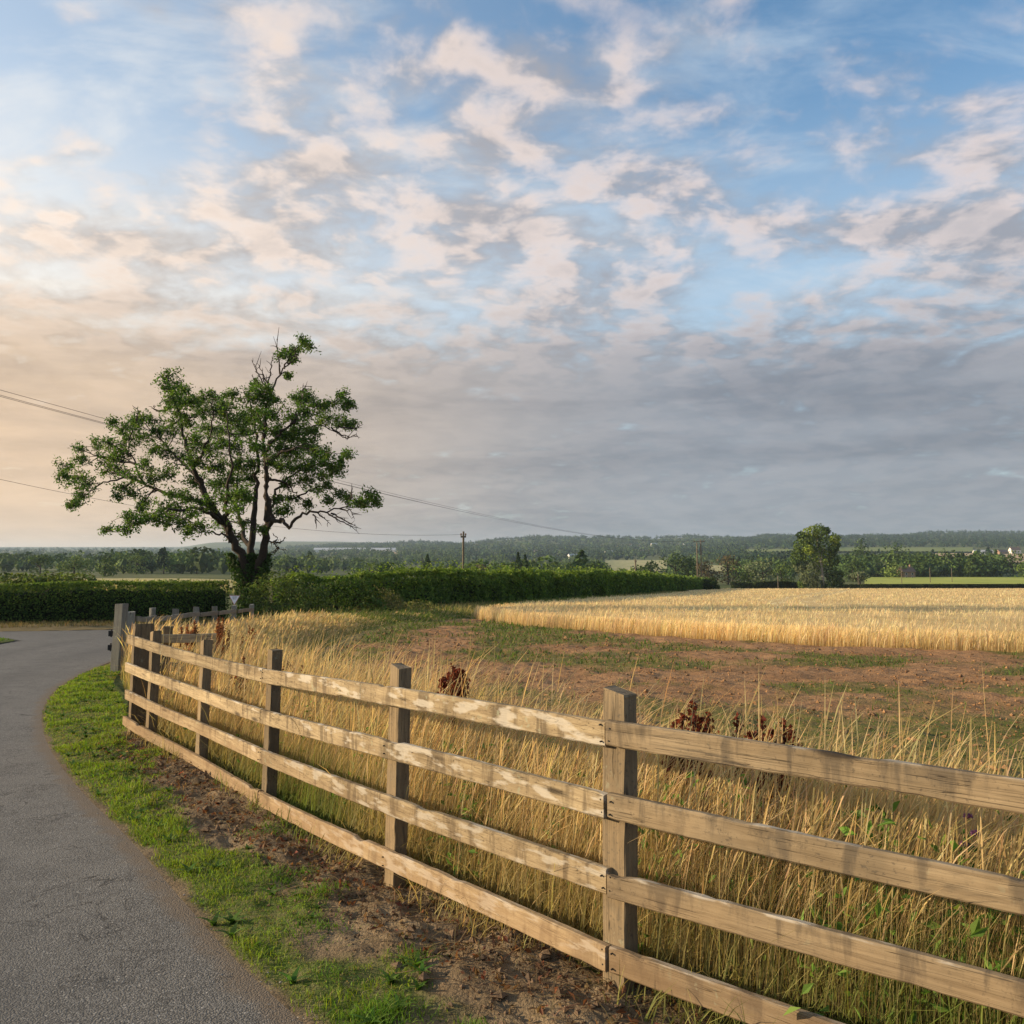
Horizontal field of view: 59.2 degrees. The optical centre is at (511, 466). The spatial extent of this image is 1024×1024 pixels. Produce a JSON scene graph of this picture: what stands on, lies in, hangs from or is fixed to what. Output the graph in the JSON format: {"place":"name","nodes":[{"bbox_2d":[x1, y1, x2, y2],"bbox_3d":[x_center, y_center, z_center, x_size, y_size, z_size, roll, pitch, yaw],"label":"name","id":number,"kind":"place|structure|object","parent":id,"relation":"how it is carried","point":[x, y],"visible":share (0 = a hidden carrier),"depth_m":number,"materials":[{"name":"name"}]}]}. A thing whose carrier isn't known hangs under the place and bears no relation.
{"place":"outdoors","nodes":[
{"label":"outdoors","id":0,"kind":"place"},
{"bbox_2d":[0,621,210,631],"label":"roadside bank","id":1,"kind":"structure","parent":0,"point":[59,627],"depth_m":32.78,"materials":[{"name":"plant"}]},
{"bbox_2d":[0,639,316,1023],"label":"lane","id":2,"kind":"structure","parent":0,"point":[91,932],"depth_m":4.54,"materials":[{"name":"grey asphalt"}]},
{"bbox_2d":[12,578,311,586],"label":"straw field","id":3,"kind":"structure","parent":0,"point":[147,579],"depth_m":179.81,"materials":[{"name":"plant"}]},
{"bbox_2d":[0,626,379,643],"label":"road","id":4,"kind":"structure","parent":0,"point":[16,636],"depth_m":29.20,"materials":[{"name":"asphalt"}]},
{"bbox_2d":[42,663,718,1023],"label":"verge","id":5,"kind":"structure","parent":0,"point":[451,991],"depth_m":4.17,"materials":[{"name":"plant"}]},
{"bbox_2d":[42,669,436,1023],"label":"ground weeds","id":6,"kind":"object","parent":5,"relation":"on","point":[232,919],"visible":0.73,"depth_m":4.70,"materials":[{"name":"green plant"}]},
{"bbox_2d":[0,637,495,1023],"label":"turf","id":7,"kind":"structure","parent":5,"relation":"on","point":[86,688],"depth_m":5.61,"materials":[{"name":"green plant"}]},
{"bbox_2d":[63,735,734,1023],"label":"earth crumbs","id":8,"kind":"object","parent":5,"relation":"on","point":[500,993],"visible":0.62,"depth_m":4.28,"materials":[{"name":"soil"}]},
{"bbox_2d":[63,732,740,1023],"bbox_3d":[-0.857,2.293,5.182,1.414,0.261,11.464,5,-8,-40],"label":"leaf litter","id":9,"kind":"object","parent":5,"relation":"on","point":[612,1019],"visible":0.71,"depth_m":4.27,"materials":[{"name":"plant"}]},
{"bbox_2d":[0,533,1023,1023],"bbox_3d":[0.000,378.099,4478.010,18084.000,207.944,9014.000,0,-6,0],"label":"ground","id":10,"kind":"structure","parent":0,"point":[210,575],"depth_m":696.86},
{"bbox_2d":[25,554,61,573],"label":"broadleaf tree","id":11,"kind":"object","parent":10,"relation":"on","point":[42,560],"visible":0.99,"depth_m":357.23,"materials":[{"name":"green plant"}]},
{"bbox_2d":[0,571,102,592],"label":"bush","id":12,"kind":"object","parent":10,"relation":"on","point":[26,578],"visible":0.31,"depth_m":72.78,"materials":[{"name":"green plant"}]},
{"bbox_2d":[55,556,93,574],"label":"broadleaf tree","id":13,"kind":"object","parent":10,"relation":"on","point":[69,564],"visible":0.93,"depth_m":327.13,"materials":[{"name":"green plant"}]},
{"bbox_2d":[95,557,118,576],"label":"broadleaf tree","id":14,"kind":"object","parent":10,"relation":"on","point":[108,570],"visible":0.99,"depth_m":297.62,"materials":[{"name":"green plant"}]},
{"bbox_2d":[0,579,229,624],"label":"clipped hedge","id":15,"kind":"object","parent":10,"relation":"on","point":[79,603],"visible":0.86,"depth_m":36.33,"materials":[{"name":"green plant"}]},
{"bbox_2d":[108,603,128,673],"bbox_3d":[-7.422,3.348,16.948,0.308,1.534,0.178,-1,-6,14],"label":"gate post","id":16,"kind":"object","parent":10,"relation":"on","point":[115,646],"visible":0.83,"depth_m":16.89,"materials":[{"name":"grey wood"}]},
{"bbox_2d":[0,616,259,627],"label":"bank grass","id":17,"kind":"structure","parent":10,"relation":"on","point":[63,622],"depth_m":33.76,"materials":[{"name":"plant"}]},
{"bbox_2d":[120,553,148,573],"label":"broadleaf tree","id":18,"kind":"object","parent":10,"relation":"on","point":[137,567],"visible":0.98,"depth_m":416.37,"materials":[{"name":"green plant"}]},
{"bbox_2d":[8,577,271,595],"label":"tall weeds","id":19,"kind":"object","parent":10,"relation":"on","point":[232,590],"visible":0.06,"depth_m":120.32,"materials":[{"name":"plant"}]},
{"bbox_2d":[154,547,172,573],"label":"conifer tree","id":20,"kind":"object","parent":10,"relation":"on","point":[166,557],"visible":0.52,"depth_m":427.21,"materials":[{"name":"green plant"}]},
{"bbox_2d":[130,578,220,590],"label":"bush","id":21,"kind":"object","parent":10,"relation":"on","point":[171,580],"visible":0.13,"depth_m":98.50,"materials":[{"name":"green plant"}]},
{"bbox_2d":[158,626,216,724],"bbox_3d":[-3.900,2.565,10.474,0.918,1.422,0.231,4,-7,-32],"label":"rail fence","id":22,"kind":"object","parent":10,"relation":"on","point":[182,638],"visible":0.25,"depth_m":10.44,"materials":[{"name":"brown wood"}]},
{"bbox_2d":[179,620,198,651],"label":"dock plant","id":23,"kind":"object","parent":10,"relation":"on","point":[187,631],"visible":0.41,"depth_m":12.21,"materials":[{"name":"brown plant"}]},
{"bbox_2d":[125,604,253,656],"bbox_3d":[-8.294,4.389,24.212,0.328,1.636,11.688,0,-6,-4],"label":"rail fence","id":24,"kind":"object","parent":10,"relation":"on","point":[195,614],"visible":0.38,"depth_m":22.37,"materials":[{"name":"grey wood"}]},
{"bbox_2d":[185,554,207,573],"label":"broadleaf tree","id":25,"kind":"object","parent":10,"relation":"on","point":[193,568],"visible":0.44,"depth_m":425.13,"materials":[{"name":"green plant"}]},
{"bbox_2d":[51,329,384,617],"bbox_3d":[-14.906,0.573,43.723,18.617,14.360,11.530,0,-6,0],"label":"ash tree","id":26,"kind":"object","parent":10,"relation":"on","point":[250,565],"visible":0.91,"depth_m":42.58,"materials":[{"name":"green plant"}]},
{"bbox_2d":[215,623,227,659],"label":"dock plant","id":27,"kind":"object","parent":10,"relation":"on","point":[218,634],"visible":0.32,"depth_m":12.33,"materials":[{"name":"brown plant"}]},
{"bbox_2d":[213,617,232,651],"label":"dock plant","id":28,"kind":"object","parent":10,"relation":"on","point":[224,635],"visible":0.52,"depth_m":13.12,"materials":[{"name":"brown plant"}]},
{"bbox_2d":[0,546,461,573],"bbox_3d":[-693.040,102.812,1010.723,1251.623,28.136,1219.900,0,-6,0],"label":"woodland","id":29,"kind":"object","parent":10,"relation":"on","point":[215,559],"visible":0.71,"depth_m":555.83,"materials":[{"name":"plant"}]},
{"bbox_2d":[0,544,466,559],"bbox_3d":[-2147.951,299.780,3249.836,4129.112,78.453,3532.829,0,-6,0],"label":"woodland","id":30,"kind":"object","parent":10,"relation":"on","point":[431,549],"visible":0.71,"depth_m":2176.61,"materials":[{"name":"plant"}]},
{"bbox_2d":[231,656,255,740],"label":"dock plant","id":31,"kind":"object","parent":10,"relation":"on","point":[243,659],"visible":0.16,"depth_m":8.52,"materials":[{"name":"brown plant"}]},
{"bbox_2d":[238,625,256,657],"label":"dock plant","id":32,"kind":"object","parent":10,"relation":"on","point":[252,630],"visible":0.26,"depth_m":12.44,"materials":[{"name":"brown plant"}]},
{"bbox_2d":[224,570,334,618],"bbox_3d":[-10.197,5.658,39.251,5.005,2.352,3.030,0,-6,0],"label":"bush","id":33,"kind":"object","parent":10,"relation":"on","point":[257,602],"visible":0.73,"depth_m":38.93,"materials":[{"name":"green plant"}]},
{"bbox_2d":[314,548,365,551],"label":"greenhouse","id":34,"kind":"object","parent":10,"relation":"on","point":[318,549],"visible":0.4,"depth_m":2373.51,"materials":[{"name":"white glass"}]},
{"bbox_2d":[294,574,392,612],"bbox_3d":[-7.913,6.162,42.436,4.871,2.184,3.408,0,-6,0],"label":"bush","id":35,"kind":"object","parent":10,"relation":"on","point":[340,592],"visible":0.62,"depth_m":42.01,"materials":[{"name":"green plant"}]},
{"bbox_2d":[350,563,380,581],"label":"broadleaf tree","id":36,"kind":"object","parent":10,"relation":"on","point":[373,568],"visible":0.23,"depth_m":258.38,"materials":[{"name":"green plant"}]},
{"bbox_2d":[353,585,411,611],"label":"bush","id":37,"kind":"object","parent":10,"relation":"on","point":[397,601],"visible":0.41,"depth_m":43.41,"materials":[{"name":"green plant"}]},
{"bbox_2d":[370,548,395,551],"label":"greenhouse","id":38,"kind":"object","parent":10,"relation":"on","point":[379,549],"visible":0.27,"depth_m":2181.04,"materials":[{"name":"white glass"}]},
{"bbox_2d":[375,561,396,581],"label":"broadleaf tree","id":39,"kind":"object","parent":10,"relation":"on","point":[386,563],"visible":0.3,"depth_m":259.59,"materials":[{"name":"green plant"}]},
{"bbox_2d":[114,591,680,723],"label":"rough grass","id":40,"kind":"structure","parent":10,"relation":"on","point":[349,623],"depth_m":28.59,"materials":[{"name":"plant"}]},
{"bbox_2d":[392,599,442,610],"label":"bush","id":41,"kind":"object","parent":10,"relation":"on","point":[410,604],"visible":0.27,"depth_m":45.37,"materials":[{"name":"green plant"}]},
{"bbox_2d":[421,554,436,578],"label":"conifer tree","id":42,"kind":"object","parent":10,"relation":"on","point":[427,560],"visible":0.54,"depth_m":327.52,"materials":[{"name":"green plant"}]},
{"bbox_2d":[437,663,483,805],"bbox_3d":[-0.360,1.838,5.760,0.558,1.139,0.398,0,-6,0],"label":"dock plant","id":43,"kind":"object","parent":10,"relation":"on","point":[453,676],"visible":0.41,"depth_m":5.80,"materials":[{"name":"brown plant"}]},
{"bbox_2d":[460,531,465,567],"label":"telegraph pole","id":44,"kind":"object","parent":10,"relation":"on","point":[462,536],"visible":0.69,"depth_m":79.61,"materials":[{"name":"brown wood"}]},
{"bbox_2d":[267,559,716,613],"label":"tall hedge","id":45,"kind":"object","parent":10,"relation":"on","point":[451,584],"visible":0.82,"depth_m":61.87,"materials":[{"name":"green plant"}]},
{"bbox_2d":[489,562,516,570],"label":"broadleaf tree","id":46,"kind":"object","parent":10,"relation":"on","point":[515,564],"visible":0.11,"depth_m":269.00,"materials":[{"name":"green plant"}]},
{"bbox_2d":[513,552,522,569],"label":"conifer tree","id":47,"kind":"object","parent":10,"relation":"on","point":[518,561],"visible":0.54,"depth_m":297.93,"materials":[{"name":"green plant"}]},
{"bbox_2d":[286,533,833,562],"bbox_3d":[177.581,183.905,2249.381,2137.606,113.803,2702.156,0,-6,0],"label":"woodland","id":48,"kind":"object","parent":10,"relation":"on","point":[711,548],"visible":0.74,"depth_m":2187.00,"materials":[{"name":"plant"}]},
{"bbox_2d":[122,623,1023,1023],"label":"rail fence","id":49,"kind":"object","parent":10,"relation":"on","point":[616,805],"visible":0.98,"depth_m":3.61,"materials":[{"name":"brown wood"}]},
{"bbox_2d":[158,680,1023,1023],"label":"green weeds","id":50,"kind":"object","parent":10,"relation":"on","point":[972,928],"visible":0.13,"depth_m":3.43,"materials":[{"name":"green plant"}]},
{"bbox_2d":[584,561,609,569],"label":"broadleaf tree","id":51,"kind":"object","parent":10,"relation":"on","point":[592,563],"visible":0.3,"depth_m":316.11,"materials":[{"name":"green plant"}]},
{"bbox_2d":[217,529,1020,549],"bbox_3d":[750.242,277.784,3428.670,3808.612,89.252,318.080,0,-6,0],"label":"woodland","id":52,"kind":"object","parent":10,"relation":"on","point":[515,537],"visible":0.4,"depth_m":3461.43,"materials":[{"name":"plant"}]},
{"bbox_2d":[450,549,802,578],"bbox_3d":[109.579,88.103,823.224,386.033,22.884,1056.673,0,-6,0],"label":"woodland","id":53,"kind":"object","parent":10,"relation":"on","point":[536,562],"visible":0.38,"depth_m":546.59,"materials":[{"name":"plant"}]},
{"bbox_2d":[630,565,648,572],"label":"broadleaf tree","id":54,"kind":"object","parent":10,"relation":"on","point":[642,568],"visible":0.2,"depth_m":326.81,"materials":[{"name":"green plant"}]},
{"bbox_2d":[638,560,666,573],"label":"broadleaf tree","id":55,"kind":"object","parent":10,"relation":"on","point":[651,565],"visible":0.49,"depth_m":331.78,"materials":[{"name":"green plant"}]},
{"bbox_2d":[659,552,692,575],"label":"broadleaf tree","id":56,"kind":"object","parent":10,"relation":"on","point":[673,561],"visible":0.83,"depth_m":337.56,"materials":[{"name":"green plant"}]},
{"bbox_2d":[645,712,712,883],"bbox_3d":[0.723,1.724,4.451,0.411,1.024,0.435,4,-7,-32],"label":"dock plant","id":57,"kind":"object","parent":10,"relation":"on","point":[700,719],"visible":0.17,"depth_m":4.44,"materials":[{"name":"brown plant"}]},
{"bbox_2d":[678,555,700,576],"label":"broadleaf tree","id":58,"kind":"object","parent":10,"relation":"on","point":[692,569],"visible":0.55,"depth_m":341.76,"materials":[{"name":"green plant"}]},
{"bbox_2d":[672,701,718,896],"bbox_3d":[0.858,1.677,4.331,0.304,1.083,0.550,-2,-6,21],"label":"dock plant","id":59,"kind":"object","parent":10,"relation":"on","point":[694,716],"visible":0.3,"depth_m":4.36,"materials":[{"name":"brown plant"}]},
{"bbox_2d":[693,540,704,576],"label":"power pole","id":60,"kind":"object","parent":10,"relation":"on","point":[700,541],"visible":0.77,"depth_m":208.93,"materials":[{"name":"brown wood"}]},
{"bbox_2d":[0,396,701,541],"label":"power line","id":61,"kind":"object","parent":60,"relation":"attached to","point":[311,476],"visible":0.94,"depth_m":68.39,"materials":[{"name":"metal"}]},
{"bbox_2d":[695,561,719,579],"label":"broadleaf tree","id":62,"kind":"object","parent":10,"relation":"on","point":[705,568],"visible":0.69,"depth_m":327.61,"materials":[{"name":"green plant"}]},
{"bbox_2d":[703,576,719,589],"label":"bush","id":63,"kind":"object","parent":10,"relation":"on","point":[712,580],"visible":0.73,"depth_m":202.51,"materials":[{"name":"green plant"}]},
{"bbox_2d":[715,555,743,584],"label":"broadleaf tree","id":64,"kind":"object","parent":10,"relation":"on","point":[727,580],"visible":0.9,"depth_m":342.29,"materials":[{"name":"green plant"}]},
{"bbox_2d":[706,711,760,902],"bbox_3d":[1.075,1.710,4.367,0.381,1.029,0.447,0,-6,0],"label":"dock plant","id":65,"kind":"object","parent":10,"relation":"on","point":[736,723],"visible":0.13,"depth_m":4.40,"materials":[{"name":"brown plant"}]},
{"bbox_2d":[732,563,759,581],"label":"broadleaf tree","id":66,"kind":"object","parent":10,"relation":"on","point":[743,575],"visible":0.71,"depth_m":326.67,"materials":[{"name":"green plant"}]},
{"bbox_2d":[716,714,792,909],"bbox_3d":[1.146,1.685,4.228,0.383,1.043,0.452,5,-8,-39],"label":"dock plant","id":67,"kind":"object","parent":10,"relation":"on","point":[762,728],"visible":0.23,"depth_m":4.19,"materials":[{"name":"brown plant"}]},
{"bbox_2d":[742,559,778,581],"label":"broadleaf tree","id":68,"kind":"object","parent":10,"relation":"on","point":[762,577],"visible":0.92,"depth_m":317.78,"materials":[{"name":"green plant"}]},
{"bbox_2d":[730,580,803,588],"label":"field hedge","id":69,"kind":"object","parent":10,"relation":"on","point":[772,584],"visible":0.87,"depth_m":259.90,"materials":[{"name":"plant"}]},
{"bbox_2d":[765,562,795,581],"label":"broadleaf tree","id":70,"kind":"object","parent":10,"relation":"on","point":[779,570],"visible":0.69,"depth_m":331.07,"materials":[{"name":"green plant"}]},
{"bbox_2d":[766,718,827,906],"bbox_3d":[1.261,1.708,4.235,0.480,1.002,0.425,-5,-7,37],"label":"dock plant","id":71,"kind":"object","parent":10,"relation":"on","point":[789,734],"visible":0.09,"depth_m":4.31,"materials":[{"name":"brown plant"}]},
{"bbox_2d":[789,523,844,587],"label":"poplar tree","id":72,"kind":"object","parent":10,"relation":"on","point":[815,536],"visible":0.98,"depth_m":253.23,"materials":[{"name":"green plant"}]},
{"bbox_2d":[839,557,869,581],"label":"broadleaf tree","id":73,"kind":"object","parent":10,"relation":"on","point":[853,564],"visible":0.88,"depth_m":395.39,"materials":[{"name":"green plant"}]},
{"bbox_2d":[847,571,870,583],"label":"broadleaf tree","id":74,"kind":"object","parent":10,"relation":"on","point":[861,575],"visible":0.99,"depth_m":341.53,"materials":[{"name":"green plant"}]},
{"bbox_2d":[849,538,873,556],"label":"broadleaf tree","id":75,"kind":"object","parent":10,"relation":"on","point":[858,551],"visible":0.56,"depth_m":596.05,"materials":[{"name":"green plant"}]},
{"bbox_2d":[730,530,1023,565],"bbox_3d":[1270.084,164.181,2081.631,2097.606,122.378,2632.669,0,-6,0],"label":"woodland","id":76,"kind":"object","parent":10,"relation":"on","point":[995,538],"visible":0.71,"depth_m":2103.14,"materials":[{"name":"plant"}]},
{"bbox_2d":[872,559,885,576],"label":"broadleaf tree","id":77,"kind":"object","parent":10,"relation":"on","point":[879,568],"visible":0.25,"depth_m":475.18,"materials":[{"name":"green plant"}]},
{"bbox_2d":[876,562,907,576],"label":"broadleaf tree","id":78,"kind":"object","parent":10,"relation":"on","point":[889,571],"visible":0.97,"depth_m":435.63,"materials":[{"name":"green plant"}]},
{"bbox_2d":[883,542,910,558],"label":"broadleaf tree","id":79,"kind":"object","parent":10,"relation":"on","point":[898,552],"visible":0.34,"depth_m":556.94,"materials":[{"name":"green plant"}]},
{"bbox_2d":[837,551,971,552],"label":"field hedge","id":80,"kind":"object","parent":10,"relation":"on","point":[906,551],"visible":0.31,"depth_m":1416.04,"materials":[{"name":"plant"}]},
{"bbox_2d":[897,565,915,576],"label":"house","id":81,"kind":"structure","parent":10,"relation":"on","point":[909,571],"depth_m":434.58,"materials":[{"name":"brick"}]},
{"bbox_2d":[824,549,1014,578],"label":"woodland","id":82,"kind":"object","parent":10,"relation":"on","point":[965,565],"visible":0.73,"depth_m":460.45,"materials":[{"name":"plant"}]},
{"bbox_2d":[842,583,1023,587],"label":"field hedge","id":83,"kind":"object","parent":10,"relation":"on","point":[1017,585],"visible":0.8,"depth_m":258.51,"materials":[{"name":"plant"}]},
{"bbox_2d":[937,548,959,565],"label":"broadleaf tree","id":84,"kind":"object","parent":10,"relation":"on","point":[948,555],"visible":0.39,"depth_m":517.93,"materials":[{"name":"green plant"}]},
{"bbox_2d":[931,812,1002,1023],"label":"thistle","id":85,"kind":"object","parent":10,"relation":"on","point":[969,815],"visible":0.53,"depth_m":3.28,"materials":[{"name":"green plant"}]},
{"bbox_2d":[995,550,1023,576],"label":"broadleaf tree","id":86,"kind":"object","parent":10,"relation":"on","point":[1008,557],"visible":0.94,"depth_m":465.58,"materials":[{"name":"green plant"}]},
{"bbox_2d":[1008,547,1020,553],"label":"house","id":87,"kind":"structure","parent":10,"relation":"on","point":[1014,549],"depth_m":1353.72,"materials":[{"name":"paint"}]},
{"bbox_2d":[1011,561,1023,576],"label":"broadleaf tree","id":88,"kind":"object","parent":10,"relation":"on","point":[1020,566],"visible":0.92,"depth_m":437.52,"materials":[{"name":"green plant"}]},
{"bbox_3d":[-38.938,-4.252,3.414,1.400,13.628,0.350,0,-6,0],"label":"telegraph pole","id":89,"kind":"object","parent":10,"relation":"on","visible":0},
{"bbox_2d":[1,390,691,540],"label":"power line","id":90,"kind":"object","parent":89,"relation":"attached to","point":[261,460],"visible":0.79,"depth_m":69.87,"materials":[{"name":"metal"}]},
{"bbox_2d":[1,395,696,541],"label":"power line","id":91,"kind":"object","parent":89,"relation":"attached to","point":[260,463],"visible":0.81,"depth_m":56.31,"materials":[{"name":"metal"}]},
{"bbox_3d":[-35.851,1.327,34.536,1.400,10.596,0.350,0,-6,0],"label":"telegraph pole","id":92,"kind":"object","parent":10,"relation":"on","visible":0},
{"bbox_2d":[0,479,460,534],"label":"power line","id":93,"kind":"object","parent":92,"relation":"attached to","point":[198,516],"visible":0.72,"depth_m":56.13,"materials":[{"name":"metal"}]},
{"bbox_2d":[0,0,1023,546],"label":"sky","id":94,"kind":"structure","parent":0,"point":[640,268],"materials":[{"name":"blue"}]},
{"bbox_2d":[111,619,1023,1023],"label":"dry grass","id":95,"kind":"structure","parent":0,"point":[809,803],"depth_m":4.09,"materials":[{"name":"plant"}]},
{"bbox_2d":[605,560,666,570],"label":"pale field","id":96,"kind":"structure","parent":0,"point":[620,564],"depth_m":1228.59,"materials":[{"name":"plant"}]},
{"bbox_2d":[282,618,1023,1023],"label":"bare soil","id":97,"kind":"structure","parent":0,"point":[774,676],"depth_m":14.79,"materials":[{"name":"soil"}]},
{"bbox_2d":[317,615,1023,863],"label":"weeds","id":98,"kind":"object","parent":97,"relation":"on","point":[503,627],"visible":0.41,"depth_m":19.64,"materials":[{"name":"green plant"}]},
{"bbox_2d":[331,629,1023,858],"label":"soil clods","id":99,"kind":"object","parent":97,"relation":"on","point":[882,696],"visible":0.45,"depth_m":15.07,"materials":[{"name":"soil"}]},
{"bbox_2d":[700,565,726,570],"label":"pale field","id":100,"kind":"structure","parent":0,"point":[715,567],"depth_m":906.27,"materials":[{"name":"plant"}]},
{"bbox_2d":[471,588,1023,651],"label":"wheat field","id":101,"kind":"structure","parent":0,"point":[831,615],"depth_m":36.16,"materials":[{"name":"plant"}]},
{"bbox_2d":[745,549,792,551],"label":"pale field","id":102,"kind":"structure","parent":0,"point":[771,550],"depth_m":1707.61,"materials":[{"name":"plant"}]},
{"bbox_2d":[839,547,972,551],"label":"green field","id":103,"kind":"structure","parent":0,"point":[941,549],"depth_m":1626.21,"materials":[{"name":"plant"}]},
{"bbox_2d":[865,577,1023,583],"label":"green field","id":104,"kind":"structure","parent":0,"point":[948,580],"depth_m":359.77,"materials":[{"name":"plant"}]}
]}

